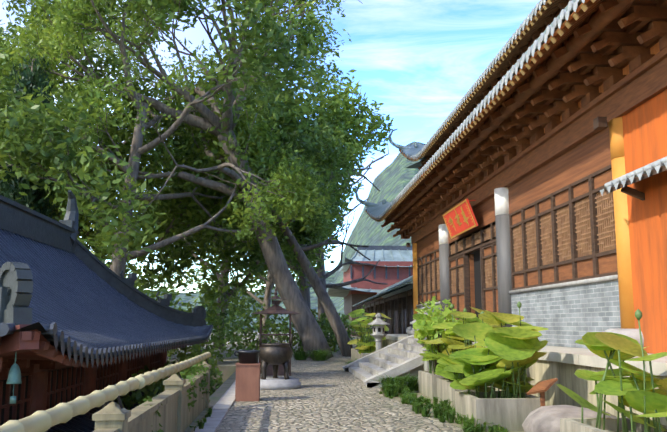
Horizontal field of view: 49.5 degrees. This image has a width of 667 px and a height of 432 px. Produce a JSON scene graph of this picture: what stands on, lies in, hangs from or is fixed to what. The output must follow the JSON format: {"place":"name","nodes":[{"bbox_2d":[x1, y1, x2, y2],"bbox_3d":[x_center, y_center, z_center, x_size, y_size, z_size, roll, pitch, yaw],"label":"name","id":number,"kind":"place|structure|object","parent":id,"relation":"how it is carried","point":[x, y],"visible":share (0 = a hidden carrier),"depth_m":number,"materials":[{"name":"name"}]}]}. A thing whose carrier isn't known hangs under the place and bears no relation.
{"place":"outdoors","nodes":[
{"label":"outdoors","id":0,"kind":"place"},
{"bbox_2d":[0,190,214,431],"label":"hall","id":1,"kind":"structure","parent":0,"point":[78,318],"depth_m":11.41,"materials":[{"name":"tile"}]},
{"bbox_2d":[0,0,539,292],"label":"sky","id":2,"kind":"structure","parent":0,"point":[418,59],"materials":[{"name":"blue"}]},
{"bbox_2d":[146,141,425,331],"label":"mountain","id":3,"kind":"structure","parent":0,"point":[391,181],"depth_m":245.60,"materials":[{"name":"green plant"}]},
{"bbox_2d":[167,338,462,431],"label":"cobble path","id":4,"kind":"structure","parent":0,"point":[330,395],"depth_m":10.43,"materials":[{"name":"grey stone"}]},
{"bbox_2d":[193,356,258,431],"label":"path kerb","id":5,"kind":"structure","parent":4,"relation":"on","point":[222,406],"depth_m":9.90,"materials":[{"name":"stone"}]},
{"bbox_2d":[234,350,260,400],"bbox_3d":[-1.399,2.569,11.654,0.438,0.790,0.394,1,-9,-4],"label":"pedestal","id":6,"kind":"object","parent":4,"relation":"on","point":[247,385],"visible":0.94,"depth_m":11.47,"materials":[{"name":"red stone"}]},
{"bbox_2d":[251,288,299,375],"bbox_3d":[-1.421,2.805,17.700,1.212,2.130,1.400,1,-9,-4],"label":"incense burner","id":7,"kind":"object","parent":4,"relation":"on","point":[275,308],"visible":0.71,"depth_m":17.35,"materials":[{"name":"black metal"}]},
{"bbox_2d":[259,334,300,389],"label":"incense burner","id":8,"kind":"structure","parent":4,"relation":"on","point":[275,355],"depth_m":13.75,"materials":[{"name":"black metal"}]},
{"bbox_2d":[265,309,333,351],"bbox_3d":[-1.408,4.819,30.562,3.096,2.012,3.104,1,-9,-4],"label":"shrub","id":9,"kind":"object","parent":4,"relation":"on","point":[297,336],"visible":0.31,"depth_m":30.29,"materials":[{"name":"green plant"}]},
{"bbox_2d":[317,313,355,351],"bbox_3d":[0.025,5.214,32.581,2.047,1.839,4.032,1,-9,-4],"label":"shrub","id":10,"kind":"object","parent":4,"relation":"on","point":[333,340],"visible":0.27,"depth_m":31.94,"materials":[{"name":"green plant"}]},
{"bbox_2d":[342,335,434,387],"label":"hall stairs","id":11,"kind":"structure","parent":4,"relation":"on","point":[402,357],"depth_m":16.26,"materials":[{"name":"stone"}]},
{"bbox_2d":[167,332,523,431],"bbox_3d":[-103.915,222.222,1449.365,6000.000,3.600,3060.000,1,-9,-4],"label":"ground","id":12,"kind":"structure","parent":0,"point":[228,369],"depth_m":14.96,"materials":[{"name":"green plant"}]},
{"bbox_2d":[0,88,22,126],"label":"shade tree","id":13,"kind":"object","parent":12,"relation":"on","point":[14,122],"visible":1,"depth_m":16.79,"materials":[{"name":"green plant"}]},
{"bbox_2d":[0,52,59,217],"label":"conifer tree","id":14,"kind":"object","parent":12,"relation":"on","point":[32,78],"visible":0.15,"depth_m":24.69,"materials":[{"name":"green plant"}]},
{"bbox_2d":[0,3,173,286],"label":"tree","id":15,"kind":"object","parent":12,"relation":"on","point":[124,150],"visible":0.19,"depth_m":27.45,"materials":[{"name":"green plant"}]},
{"bbox_2d":[0,352,212,431],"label":"stone balustrade","id":16,"kind":"object","parent":12,"relation":"on","point":[173,410],"visible":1,"depth_m":5.44,"materials":[{"name":"beige stone"}]},
{"bbox_2d":[139,360,212,431],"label":"balustrade ivy plant","id":17,"kind":"object","parent":16,"relation":"on","point":[197,368],"visible":0.33,"depth_m":8.44,"materials":[{"name":"green leaf"}]},
{"bbox_2d":[0,0,244,267],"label":"tree","id":18,"kind":"object","parent":12,"relation":"on","point":[178,103],"visible":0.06,"depth_m":29.62,"materials":[{"name":"green plant"}]},
{"bbox_2d":[115,365,186,409],"bbox_3d":[-3.026,3.555,12.919,1.687,1.846,3.262,1,-9,-4],"label":"shrub","id":19,"kind":"object","parent":12,"relation":"on","point":[128,402],"visible":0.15,"depth_m":12.37,"materials":[{"name":"green plant"}]},
{"bbox_2d":[135,286,187,360],"bbox_3d":[-5.880,3.437,22.643,3.102,2.477,2.065,1,-9,-4],"label":"shrub","id":20,"kind":"object","parent":12,"relation":"on","point":[153,296],"visible":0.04,"depth_m":22.66,"materials":[{"name":"green plant"}]},
{"bbox_2d":[0,0,361,278],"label":"tree","id":21,"kind":"object","parent":12,"relation":"on","point":[12,142],"visible":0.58,"depth_m":21.94,"materials":[{"name":"green plant"}]},
{"bbox_2d":[2,0,362,358],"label":"camphor tree","id":22,"kind":"object","parent":12,"relation":"on","point":[309,330],"visible":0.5,"depth_m":25.63,"materials":[{"name":"green plant"}]},
{"bbox_2d":[159,344,223,396],"bbox_3d":[-3.236,3.880,16.404,1.489,2.020,3.671,1,-9,-4],"label":"shrub","id":23,"kind":"object","parent":12,"relation":"on","point":[214,371],"visible":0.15,"depth_m":16.21,"materials":[{"name":"green plant"}]},
{"bbox_2d":[174,304,243,361],"bbox_3d":[-4.118,3.728,22.923,2.590,1.908,2.496,1,-9,-4],"label":"shrub","id":24,"kind":"object","parent":12,"relation":"on","point":[218,342],"visible":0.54,"depth_m":22.80,"materials":[{"name":"green plant"}]},
{"bbox_2d":[89,94,339,348],"bbox_3d":[-6.570,0.546,39.014,13.880,13.209,18.781,1,-9,-4],"label":"tree","id":25,"kind":"object","parent":12,"relation":"on","point":[186,249],"visible":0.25,"depth_m":32.30,"materials":[{"name":"green plant"}]},
{"bbox_2d":[156,201,349,339],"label":"tree","id":26,"kind":"object","parent":12,"relation":"on","point":[268,287],"visible":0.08,"depth_m":52.85,"materials":[{"name":"green plant"}]},
{"bbox_2d":[220,302,285,356],"bbox_3d":[-2.893,4.149,26.005,2.399,2.070,2.495,1,-9,-4],"label":"shrub","id":27,"kind":"object","parent":12,"relation":"on","point":[250,345],"visible":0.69,"depth_m":25.78,"materials":[{"name":"green plant"}]},
{"bbox_2d":[151,21,376,347],"bbox_3d":[-2.811,-1.578,34.616,9.540,16.091,12.032,-5,-10,32],"label":"tree","id":28,"kind":"object","parent":12,"relation":"on","point":[304,284],"visible":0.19,"depth_m":32.62,"materials":[{"name":"green plant"}]},
{"bbox_2d":[165,69,393,338],"bbox_3d":[-2.891,-0.722,41.773,13.396,16.534,15.249,1,-9,-4],"label":"tree","id":29,"kind":"object","parent":12,"relation":"on","point":[347,110],"visible":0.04,"depth_m":37.40,"materials":[{"name":"green plant"}]},
{"bbox_2d":[207,103,352,355],"bbox_3d":[-1.761,0.597,29.117,5.256,10.289,6.468,-2,-9,15],"label":"leaning tree","id":30,"kind":"object","parent":12,"relation":"on","point":[317,232],"visible":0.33,"depth_m":28.46,"materials":[{"name":"green plant"}]},
{"bbox_2d":[190,347,508,431],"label":"grass tufts","id":31,"kind":"object","parent":12,"relation":"on","point":[392,387],"visible":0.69,"depth_m":10.80,"materials":[{"name":"green plant"}]},
{"bbox_2d":[347,309,384,360],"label":"potted plants","id":32,"kind":"object","parent":12,"relation":"on","point":[358,313],"visible":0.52,"depth_m":24.68,"materials":[{"name":"green plant"}]},
{"bbox_2d":[351,305,390,359],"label":"potted plants","id":33,"kind":"object","parent":12,"relation":"on","point":[366,348],"visible":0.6,"depth_m":21.66,"materials":[{"name":"green plant"}]},
{"bbox_2d":[367,313,389,350],"bbox_3d":[1.222,3.386,19.525,0.621,1.527,0.570,1,-9,-4],"label":"stone lantern","id":34,"kind":"object","parent":12,"relation":"on","point":[378,334],"visible":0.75,"depth_m":19.45,"materials":[{"name":"grey stone"}]},
{"bbox_2d":[410,306,433,380],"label":"potted plants","id":35,"kind":"object","parent":12,"relation":"on","point":[426,365],"visible":0.21,"depth_m":13.80,"materials":[{"name":"green"}]},
{"bbox_2d":[413,302,458,398],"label":"potted plants","id":36,"kind":"object","parent":12,"relation":"on","point":[427,380],"visible":0.38,"depth_m":12.47,"materials":[{"name":"green plant"}]},
{"bbox_2d":[413,296,457,368],"bbox_3d":[1.835,2.110,12.666,0.829,1.406,1.397,1,-9,-4],"label":"potted plant","id":37,"kind":"object","parent":36,"relation":"on","point":[436,313],"visible":0.62,"depth_m":12.51,"materials":[{"name":"green plant"}]},
{"bbox_2d":[425,304,504,408],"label":"potted plants","id":38,"kind":"object","parent":12,"relation":"on","point":[455,343],"visible":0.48,"depth_m":10.52,"materials":[{"name":"green plant"}]},
{"bbox_2d":[444,301,547,431],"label":"potted plants","id":39,"kind":"object","parent":12,"relation":"on","point":[503,358],"visible":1,"depth_m":8.49,"materials":[{"name":"green plant"}]},
{"bbox_2d":[527,378,557,406],"bbox_3d":[2.313,2.099,7.986,0.198,0.623,0.361,3,-9,-20],"label":"sign","id":40,"kind":"object","parent":12,"relation":"on","point":[542,387],"visible":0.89,"depth_m":7.98,"materials":[{"name":"brown wood"}]},
{"bbox_2d":[522,405,616,431],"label":"boulder","id":41,"kind":"object","parent":12,"relation":"on","point":[543,419],"visible":0.71,"depth_m":7.04,"materials":[{"name":"grey stone"}]},
{"bbox_2d":[556,309,666,431],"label":"potted plants","id":42,"kind":"object","parent":12,"relation":"on","point":[637,392],"visible":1,"depth_m":5.99,"materials":[{"name":"green plant"}]},
{"bbox_2d":[326,245,413,335],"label":"temple building","id":43,"kind":"structure","parent":0,"point":[394,265],"depth_m":66.17,"materials":[{"name":"red tile"}]},
{"bbox_2d":[374,339,666,425],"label":"hall terrace","id":44,"kind":"structure","parent":0,"point":[562,373],"depth_m":9.06,"materials":[{"name":"stone"}]},
{"bbox_2d":[385,334,666,376],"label":"terrace coping","id":45,"kind":"object","parent":44,"relation":"on","point":[580,356],"depth_m":8.58,"materials":[{"name":"white stone"}]},
{"bbox_2d":[355,0,666,353],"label":"hall","id":46,"kind":"structure","parent":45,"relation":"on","point":[536,186],"depth_m":11.49,"materials":[{"name":"wood"}]},
{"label":"corridor plinth","id":47,"kind":"structure","parent":0,"visible":0},
{"bbox_2d":[358,289,412,336],"bbox_3d":[4.419,6.546,44.207,3.620,2.660,34.000,0,-9,-2],"label":"corridor timber","id":48,"kind":"object","parent":47,"relation":"on","point":[400,302],"visible":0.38,"depth_m":36.60,"materials":[{"name":"brown wood"}]},
{"bbox_2d":[353,275,412,305],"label":"corridor tiles","id":49,"kind":"object","parent":48,"relation":"on","point":[406,281],"visible":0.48,"depth_m":42.04,"materials":[{"name":"grey tile"}]},
{"bbox_2d":[357,282,412,305],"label":"roof","id":50,"kind":"structure","parent":48,"relation":"on","point":[409,286],"depth_m":47.46,"materials":[{"name":"grey tile"}]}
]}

